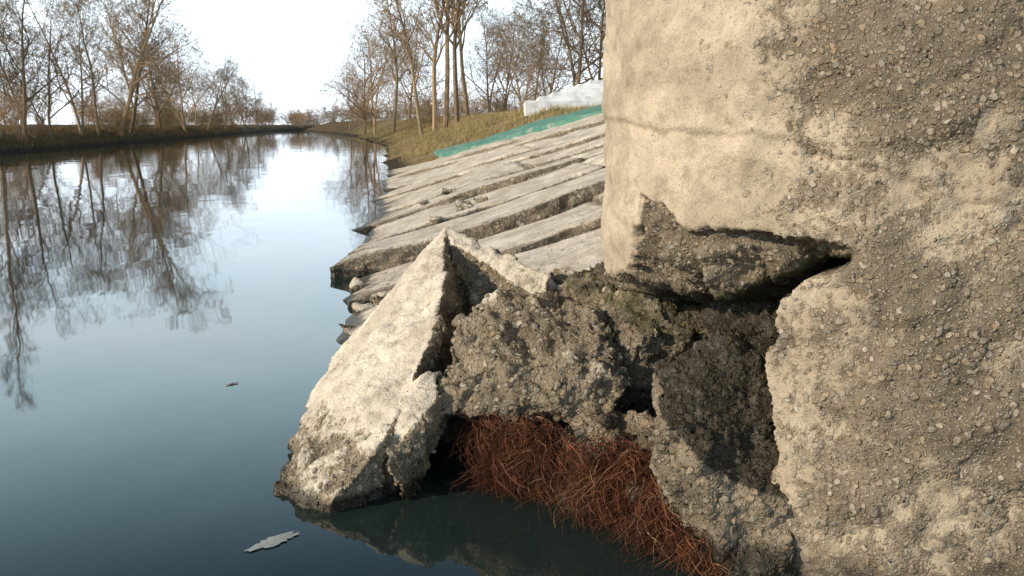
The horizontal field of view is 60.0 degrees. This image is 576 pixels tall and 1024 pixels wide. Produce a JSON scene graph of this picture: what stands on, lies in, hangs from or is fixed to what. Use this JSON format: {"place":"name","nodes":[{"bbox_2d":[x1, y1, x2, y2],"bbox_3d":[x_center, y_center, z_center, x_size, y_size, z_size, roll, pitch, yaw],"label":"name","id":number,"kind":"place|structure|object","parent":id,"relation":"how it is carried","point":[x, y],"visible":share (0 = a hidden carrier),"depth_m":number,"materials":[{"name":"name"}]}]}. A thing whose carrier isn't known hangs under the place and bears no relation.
{"place":"outdoors","nodes":[
{"label":"outdoors","id":0,"kind":"place"},
{"bbox_2d":[0,109,570,170],"bbox_3d":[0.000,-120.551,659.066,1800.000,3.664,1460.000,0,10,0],"label":"ground","id":1,"kind":"structure","parent":0,"point":[339,129],"depth_m":68.30,"materials":[{"name":"soil"}]},
{"bbox_2d":[0,90,37,143],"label":"bare shrub","id":2,"kind":"object","parent":1,"relation":"on","point":[12,119],"visible":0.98,"depth_m":55.31,"materials":[{"name":"brown plant"}]},
{"bbox_2d":[0,0,37,137],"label":"bare tree","id":3,"kind":"object","parent":1,"relation":"on","point":[7,13],"visible":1,"depth_m":52.42,"materials":[{"name":"brown plant"}]},
{"bbox_2d":[0,29,65,127],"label":"bare tree","id":4,"kind":"object","parent":1,"relation":"on","point":[43,97],"visible":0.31,"depth_m":107.37,"materials":[{"name":"brown plant"}]},
{"bbox_2d":[27,112,61,129],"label":"bare shrub","id":5,"kind":"object","parent":1,"relation":"on","point":[38,122],"visible":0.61,"depth_m":65.08,"materials":[{"name":"brown plant"}]},
{"bbox_2d":[0,0,101,138],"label":"bare tree","id":6,"kind":"object","parent":1,"relation":"on","point":[23,54],"visible":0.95,"depth_m":57.45,"materials":[{"name":"brown plant"}]},
{"bbox_2d":[0,0,118,138],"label":"bare tree","id":7,"kind":"object","parent":1,"relation":"on","point":[48,88],"visible":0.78,"depth_m":59.84,"materials":[{"name":"brown plant"}]},
{"bbox_2d":[68,116,86,127],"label":"bare shrub","id":8,"kind":"object","parent":1,"relation":"on","point":[75,120],"visible":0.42,"depth_m":80.78,"materials":[{"name":"brown plant"}]},
{"bbox_2d":[1,0,155,134],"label":"bare tree","id":9,"kind":"object","parent":1,"relation":"on","point":[80,125],"visible":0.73,"depth_m":66.71,"materials":[{"name":"brown plant"}]},
{"bbox_2d":[53,0,124,135],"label":"bare tree","id":10,"kind":"object","parent":1,"relation":"on","point":[94,97],"visible":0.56,"depth_m":72.39,"materials":[{"name":"brown plant"}]},
{"bbox_2d":[70,102,116,129],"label":"bare shrub","id":11,"kind":"object","parent":1,"relation":"on","point":[94,118],"visible":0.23,"depth_m":78.25,"materials":[{"name":"brown plant"}]},
{"bbox_2d":[74,90,122,131],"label":"bare shrub","id":12,"kind":"object","parent":1,"relation":"on","point":[93,114],"visible":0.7,"depth_m":74.29,"materials":[{"name":"brown plant"}]},
{"bbox_2d":[98,108,122,130],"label":"bare shrub","id":13,"kind":"object","parent":1,"relation":"on","point":[111,118],"visible":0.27,"depth_m":79.17,"materials":[{"name":"brown plant"}]},
{"bbox_2d":[87,0,139,129],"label":"bare tree","id":14,"kind":"object","parent":1,"relation":"on","point":[124,73],"visible":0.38,"depth_m":87.90,"materials":[{"name":"brown plant"}]},
{"bbox_2d":[94,102,134,138],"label":"bare shrub","id":15,"kind":"object","parent":1,"relation":"on","point":[127,123],"visible":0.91,"depth_m":76.33,"materials":[{"name":"brown plant"}]},
{"bbox_2d":[0,124,242,151],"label":"dry bank plants","id":16,"kind":"object","parent":1,"relation":"on","point":[76,129],"visible":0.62,"depth_m":72.93,"materials":[{"name":"brown plant"}]},
{"bbox_2d":[112,111,143,124],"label":"bare shrub","id":17,"kind":"object","parent":1,"relation":"on","point":[136,119],"visible":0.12,"depth_m":90.16,"materials":[{"name":"brown plant"}]},
{"bbox_2d":[121,109,152,128],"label":"bare shrub","id":18,"kind":"object","parent":1,"relation":"on","point":[139,120],"visible":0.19,"depth_m":94.40,"materials":[{"name":"brown plant"}]},
{"bbox_2d":[129,110,150,127],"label":"bare shrub","id":19,"kind":"object","parent":1,"relation":"on","point":[144,119],"visible":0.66,"depth_m":93.22,"materials":[{"name":"brown plant"}]},
{"bbox_2d":[37,0,254,134],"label":"bare tree","id":20,"kind":"object","parent":1,"relation":"on","point":[143,49],"visible":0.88,"depth_m":77.73,"materials":[{"name":"brown plant"}]},
{"bbox_2d":[115,0,182,135],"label":"bare tree","id":21,"kind":"object","parent":1,"relation":"on","point":[137,91],"visible":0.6,"depth_m":81.71,"materials":[{"name":"brown plant"}]},
{"bbox_2d":[97,0,204,133],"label":"bare tree","id":22,"kind":"object","parent":1,"relation":"on","point":[157,116],"visible":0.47,"depth_m":94.78,"materials":[{"name":"brown plant"}]},
{"bbox_2d":[144,122,165,134],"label":"bare shrub","id":23,"kind":"object","parent":1,"relation":"on","point":[154,130],"visible":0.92,"depth_m":90.96,"materials":[{"name":"brown plant"}]},
{"bbox_2d":[113,41,210,125],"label":"bare tree","id":24,"kind":"object","parent":1,"relation":"on","point":[167,85],"visible":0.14,"depth_m":114.76,"materials":[{"name":"brown plant"}]},
{"bbox_2d":[149,110,179,126],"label":"bare shrub","id":25,"kind":"object","parent":1,"relation":"on","point":[161,119],"visible":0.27,"depth_m":107.20,"materials":[{"name":"brown plant"}]},
{"bbox_2d":[155,100,180,127],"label":"bare shrub","id":26,"kind":"object","parent":1,"relation":"on","point":[165,114],"visible":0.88,"depth_m":104.85,"materials":[{"name":"brown plant"}]},
{"bbox_2d":[162,109,185,127],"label":"bare shrub","id":27,"kind":"object","parent":1,"relation":"on","point":[176,118],"visible":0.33,"depth_m":110.51,"materials":[{"name":"brown plant"}]},
{"bbox_2d":[129,15,222,131],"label":"bare tree","id":28,"kind":"object","parent":1,"relation":"on","point":[183,125],"visible":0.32,"depth_m":107.90,"materials":[{"name":"brown plant"}]},
{"bbox_2d":[170,109,192,123],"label":"bare shrub","id":29,"kind":"object","parent":1,"relation":"on","point":[181,117],"visible":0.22,"depth_m":118.13,"materials":[{"name":"brown plant"}]},
{"bbox_2d":[192,110,209,125],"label":"bare shrub","id":30,"kind":"object","parent":1,"relation":"on","point":[204,121],"visible":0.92,"depth_m":135.53,"materials":[{"name":"brown plant"}]},
{"bbox_2d":[202,116,223,127],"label":"bare shrub","id":31,"kind":"object","parent":1,"relation":"on","point":[213,122],"visible":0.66,"depth_m":138.05,"materials":[{"name":"brown plant"}]},
{"bbox_2d":[215,109,229,130],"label":"bare shrub","id":32,"kind":"object","parent":1,"relation":"on","point":[221,123],"visible":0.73,"depth_m":144.68,"materials":[{"name":"brown plant"}]},
{"bbox_2d":[183,55,263,131],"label":"bare tree","id":33,"kind":"object","parent":1,"relation":"on","point":[216,96],"visible":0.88,"depth_m":127.11,"materials":[{"name":"brown plant"}]},
{"bbox_2d":[223,118,233,127],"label":"bare shrub","id":34,"kind":"object","parent":1,"relation":"on","point":[231,123],"visible":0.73,"depth_m":160.75,"materials":[{"name":"brown plant"}]},
{"bbox_2d":[193,53,265,129],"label":"bare tree","id":35,"kind":"object","parent":1,"relation":"on","point":[232,91],"visible":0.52,"depth_m":147.93,"materials":[{"name":"brown plant"}]},
{"bbox_2d":[205,72,276,129],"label":"bare tree","id":36,"kind":"object","parent":1,"relation":"on","point":[246,117],"visible":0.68,"depth_m":172.70,"materials":[{"name":"brown plant"}]},
{"bbox_2d":[0,50,572,128],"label":"distant treeline","id":37,"kind":"object","parent":1,"relation":"on","point":[297,118],"visible":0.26,"depth_m":222.42,"materials":[{"name":"brown plant"}]},
{"bbox_2d":[318,63,384,131],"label":"bare tree","id":38,"kind":"object","parent":1,"relation":"on","point":[350,122],"visible":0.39,"depth_m":137.23,"materials":[{"name":"brown plant"}]},
{"bbox_2d":[314,23,409,134],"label":"bare tree","id":39,"kind":"object","parent":1,"relation":"on","point":[369,93],"visible":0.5,"depth_m":107.74,"materials":[{"name":"brown plant"}]},
{"bbox_2d":[312,11,426,134],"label":"bare tree","id":40,"kind":"object","parent":1,"relation":"on","point":[378,85],"visible":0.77,"depth_m":96.34,"materials":[{"name":"brown plant"}]},
{"bbox_2d":[360,0,435,133],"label":"bare tree","id":41,"kind":"object","parent":1,"relation":"on","point":[394,53],"visible":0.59,"depth_m":84.15,"materials":[{"name":"brown plant"}]},
{"bbox_2d":[359,0,442,134],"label":"bare tree","id":42,"kind":"object","parent":1,"relation":"on","point":[406,45],"visible":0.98,"depth_m":59.92,"materials":[{"name":"brown plant"}]},
{"bbox_2d":[367,0,458,119],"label":"bare tree","id":43,"kind":"object","parent":1,"relation":"on","point":[415,69],"visible":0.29,"depth_m":115.91,"materials":[{"name":"brown plant"}]},
{"bbox_2d":[406,95,439,116],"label":"bare shrub","id":44,"kind":"object","parent":1,"relation":"on","point":[410,101],"visible":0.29,"depth_m":104.31,"materials":[{"name":"brown plant"}]},
{"bbox_2d":[405,87,449,129],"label":"bare shrub","id":45,"kind":"object","parent":1,"relation":"on","point":[427,112],"visible":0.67,"depth_m":74.71,"materials":[{"name":"brown plant"}]},
{"bbox_2d":[387,0,496,131],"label":"bare tree","id":46,"kind":"object","parent":1,"relation":"on","point":[435,59],"visible":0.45,"depth_m":64.93,"materials":[{"name":"brown plant"}]},
{"bbox_2d":[420,81,463,121],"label":"bare shrub","id":47,"kind":"object","parent":1,"relation":"on","point":[443,102],"visible":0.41,"depth_m":76.72,"materials":[{"name":"brown plant"}]},
{"bbox_2d":[413,0,487,123],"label":"bare tree","id":48,"kind":"object","parent":1,"relation":"on","point":[455,43],"visible":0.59,"depth_m":59.09,"materials":[{"name":"brown plant"}]},
{"bbox_2d":[424,0,479,127],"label":"bare tree","id":49,"kind":"object","parent":1,"relation":"on","point":[448,6],"visible":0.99,"depth_m":55.74,"materials":[{"name":"brown plant"}]},
{"bbox_2d":[417,0,489,116],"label":"bare tree","id":50,"kind":"object","parent":1,"relation":"on","point":[465,94],"visible":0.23,"depth_m":72.83,"materials":[{"name":"brown plant"}]},
{"bbox_2d":[330,113,605,350],"bbox_3d":[0.206,-2.673,17.950,6.683,2.581,27.395,-1,11,-6],"label":"concrete revetment","id":51,"kind":"object","parent":1,"relation":"on","point":[540,209],"visible":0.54,"depth_m":11.15,"materials":[{"name":"grey concrete"}]},
{"bbox_2d":[453,95,493,114],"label":"bare shrub","id":52,"kind":"object","parent":1,"relation":"on","point":[476,109],"visible":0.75,"depth_m":78.21,"materials":[{"name":"brown plant"}]},
{"bbox_2d":[359,101,600,161],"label":"bank grass","id":53,"kind":"structure","parent":1,"relation":"on","point":[506,114],"depth_m":39.35,"materials":[{"name":"brown plant"}]},
{"bbox_2d":[438,0,539,111],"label":"bare tree","id":54,"kind":"object","parent":1,"relation":"on","point":[486,69],"visible":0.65,"depth_m":87.88,"materials":[{"name":"brown plant"}]},
{"bbox_2d":[479,93,514,113],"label":"bare shrub","id":55,"kind":"object","parent":1,"relation":"on","point":[497,106],"visible":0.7,"depth_m":81.39,"materials":[{"name":"brown plant"}]},
{"bbox_2d":[491,86,520,111],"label":"bare shrub","id":56,"kind":"object","parent":1,"relation":"on","point":[505,98],"visible":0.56,"depth_m":101.31,"materials":[{"name":"brown plant"}]},
{"bbox_2d":[465,0,549,109],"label":"bare tree","id":57,"kind":"object","parent":1,"relation":"on","point":[482,48],"visible":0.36,"depth_m":105.82,"materials":[{"name":"brown plant"}]},
{"bbox_2d":[507,96,524,110],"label":"bare shrub","id":58,"kind":"object","parent":1,"relation":"on","point":[516,107],"visible":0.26,"depth_m":111.44,"materials":[{"name":"brown plant"}]},
{"bbox_2d":[457,0,576,109],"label":"bare tree","id":59,"kind":"object","parent":1,"relation":"on","point":[528,69],"visible":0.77,"depth_m":77.81,"materials":[{"name":"brown plant"}]},
{"bbox_2d":[433,105,601,157],"bbox_3d":[0.249,-4.490,25.739,1.829,1.819,13.471,-7,13,-34],"label":"painted slab strip","id":60,"kind":"object","parent":1,"relation":"on","point":[546,123],"visible":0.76,"depth_m":24.65,"materials":[{"name":"teal paint"}]},
{"bbox_2d":[522,0,556,99],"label":"bare tree","id":61,"kind":"object","parent":1,"relation":"on","point":[543,52],"visible":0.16,"depth_m":116.24,"materials":[{"name":"brown plant"}]},
{"bbox_2d":[485,0,595,108],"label":"bare tree","id":62,"kind":"object","parent":1,"relation":"on","point":[533,53],"visible":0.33,"depth_m":93.94,"materials":[{"name":"brown plant"}]},
{"bbox_2d":[534,81,561,97],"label":"bare shrub","id":63,"kind":"object","parent":1,"relation":"on","point":[546,90],"visible":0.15,"depth_m":85.18,"materials":[{"name":"brown plant"}]},
{"bbox_2d":[496,0,605,87],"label":"bare tree","id":64,"kind":"object","parent":1,"relation":"on","point":[570,55],"visible":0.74,"depth_m":59.52,"materials":[{"name":"brown plant"}]},
{"bbox_2d":[519,0,605,88],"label":"bare tree","id":65,"kind":"object","parent":1,"relation":"on","point":[594,54],"visible":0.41,"depth_m":64.96,"materials":[{"name":"brown plant"}]},
{"bbox_2d":[524,80,602,116],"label":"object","id":66,"kind":"structure","parent":1,"relation":"on","point":[590,92],"depth_m":33.70,"materials":[{"name":"white"}]},
{"bbox_2d":[535,0,605,79],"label":"bare tree","id":67,"kind":"object","parent":1,"relation":"on","point":[579,32],"visible":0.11,"depth_m":64.48,"materials":[{"name":"brown plant"}]},
{"bbox_2d":[560,0,605,71],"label":"bare tree","id":68,"kind":"object","parent":1,"relation":"on","point":[602,50],"visible":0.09,"depth_m":56.55,"materials":[{"name":"brown plant"}]},
{"bbox_2d":[559,262,714,416],"bbox_3d":[0.700,0.243,4.695,0.884,0.905,1.274,0,10,0],"label":"mossy rubble","id":69,"kind":"object","parent":1,"relation":"on","point":[649,331],"visible":0.33,"depth_m":4.22,"materials":[{"name":"concrete"}]},
{"bbox_2d":[0,0,605,124],"label":"sky","id":70,"kind":"structure","parent":0,"point":[291,45],"materials":[{"name":"white"}]},
{"bbox_2d":[0,131,717,575],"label":"river water","id":71,"kind":"structure","parent":0,"point":[156,297],"depth_m":5.70,"materials":[{"name":"blue liquid"}]},
{"bbox_2d":[244,531,298,551],"bbox_3d":[-0.933,0.985,3.453,0.085,0.005,0.236,9,13,39],"label":"floating foam","id":72,"kind":"object","parent":71,"relation":"on","point":[273,541],"visible":1,"depth_m":3.45,"materials":[{"name":"white plastic"}]},
{"bbox_2d":[273,226,553,512],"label":"broken slab","id":73,"kind":"structure","parent":71,"relation":"in","point":[375,419],"depth_m":4.23,"materials":[{"name":"concrete"}]},
{"bbox_2d":[338,188,581,338],"bbox_3d":[-0.883,-0.535,9.817,1.668,0.774,9.143,-1,11,-6],"label":"concrete rubble","id":74,"kind":"object","parent":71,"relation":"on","point":[558,275],"visible":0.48,"depth_m":7.44,"materials":[{"name":"grey concrete"}]},
{"bbox_2d":[440,356,678,536],"bbox_3d":[0.384,0.723,4.328,1.164,1.014,2.405,-7,12,-33],"label":"undercut rock","id":75,"kind":"object","parent":71,"relation":"in","point":[620,416],"visible":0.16,"depth_m":3.93,"materials":[{"name":"concrete"}]},
{"bbox_2d":[437,287,632,424],"bbox_3d":[0.094,0.306,4.528,0.905,0.570,1.268,0,10,0],"label":"conglomerate boulder","id":76,"kind":"object","parent":75,"relation":"on","point":[516,354],"visible":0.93,"depth_m":4.08,"materials":[{"name":"concrete"}]},
{"bbox_2d":[444,407,744,575],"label":"tangled roots","id":77,"kind":"object","parent":71,"relation":"on","point":[497,466],"visible":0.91,"depth_m":3.58,"materials":[{"name":"brown plant"}]},
{"bbox_2d":[649,310,800,575],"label":"footing block","id":78,"kind":"structure","parent":71,"relation":"in","point":[715,452],"depth_m":3.25,"materials":[{"name":"concrete"}]},
{"bbox_2d":[601,0,1023,575],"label":"bridge pier","id":79,"kind":"structure","parent":71,"relation":"in","point":[838,185],"depth_m":2.92,"materials":[{"name":"concrete"}]}
]}

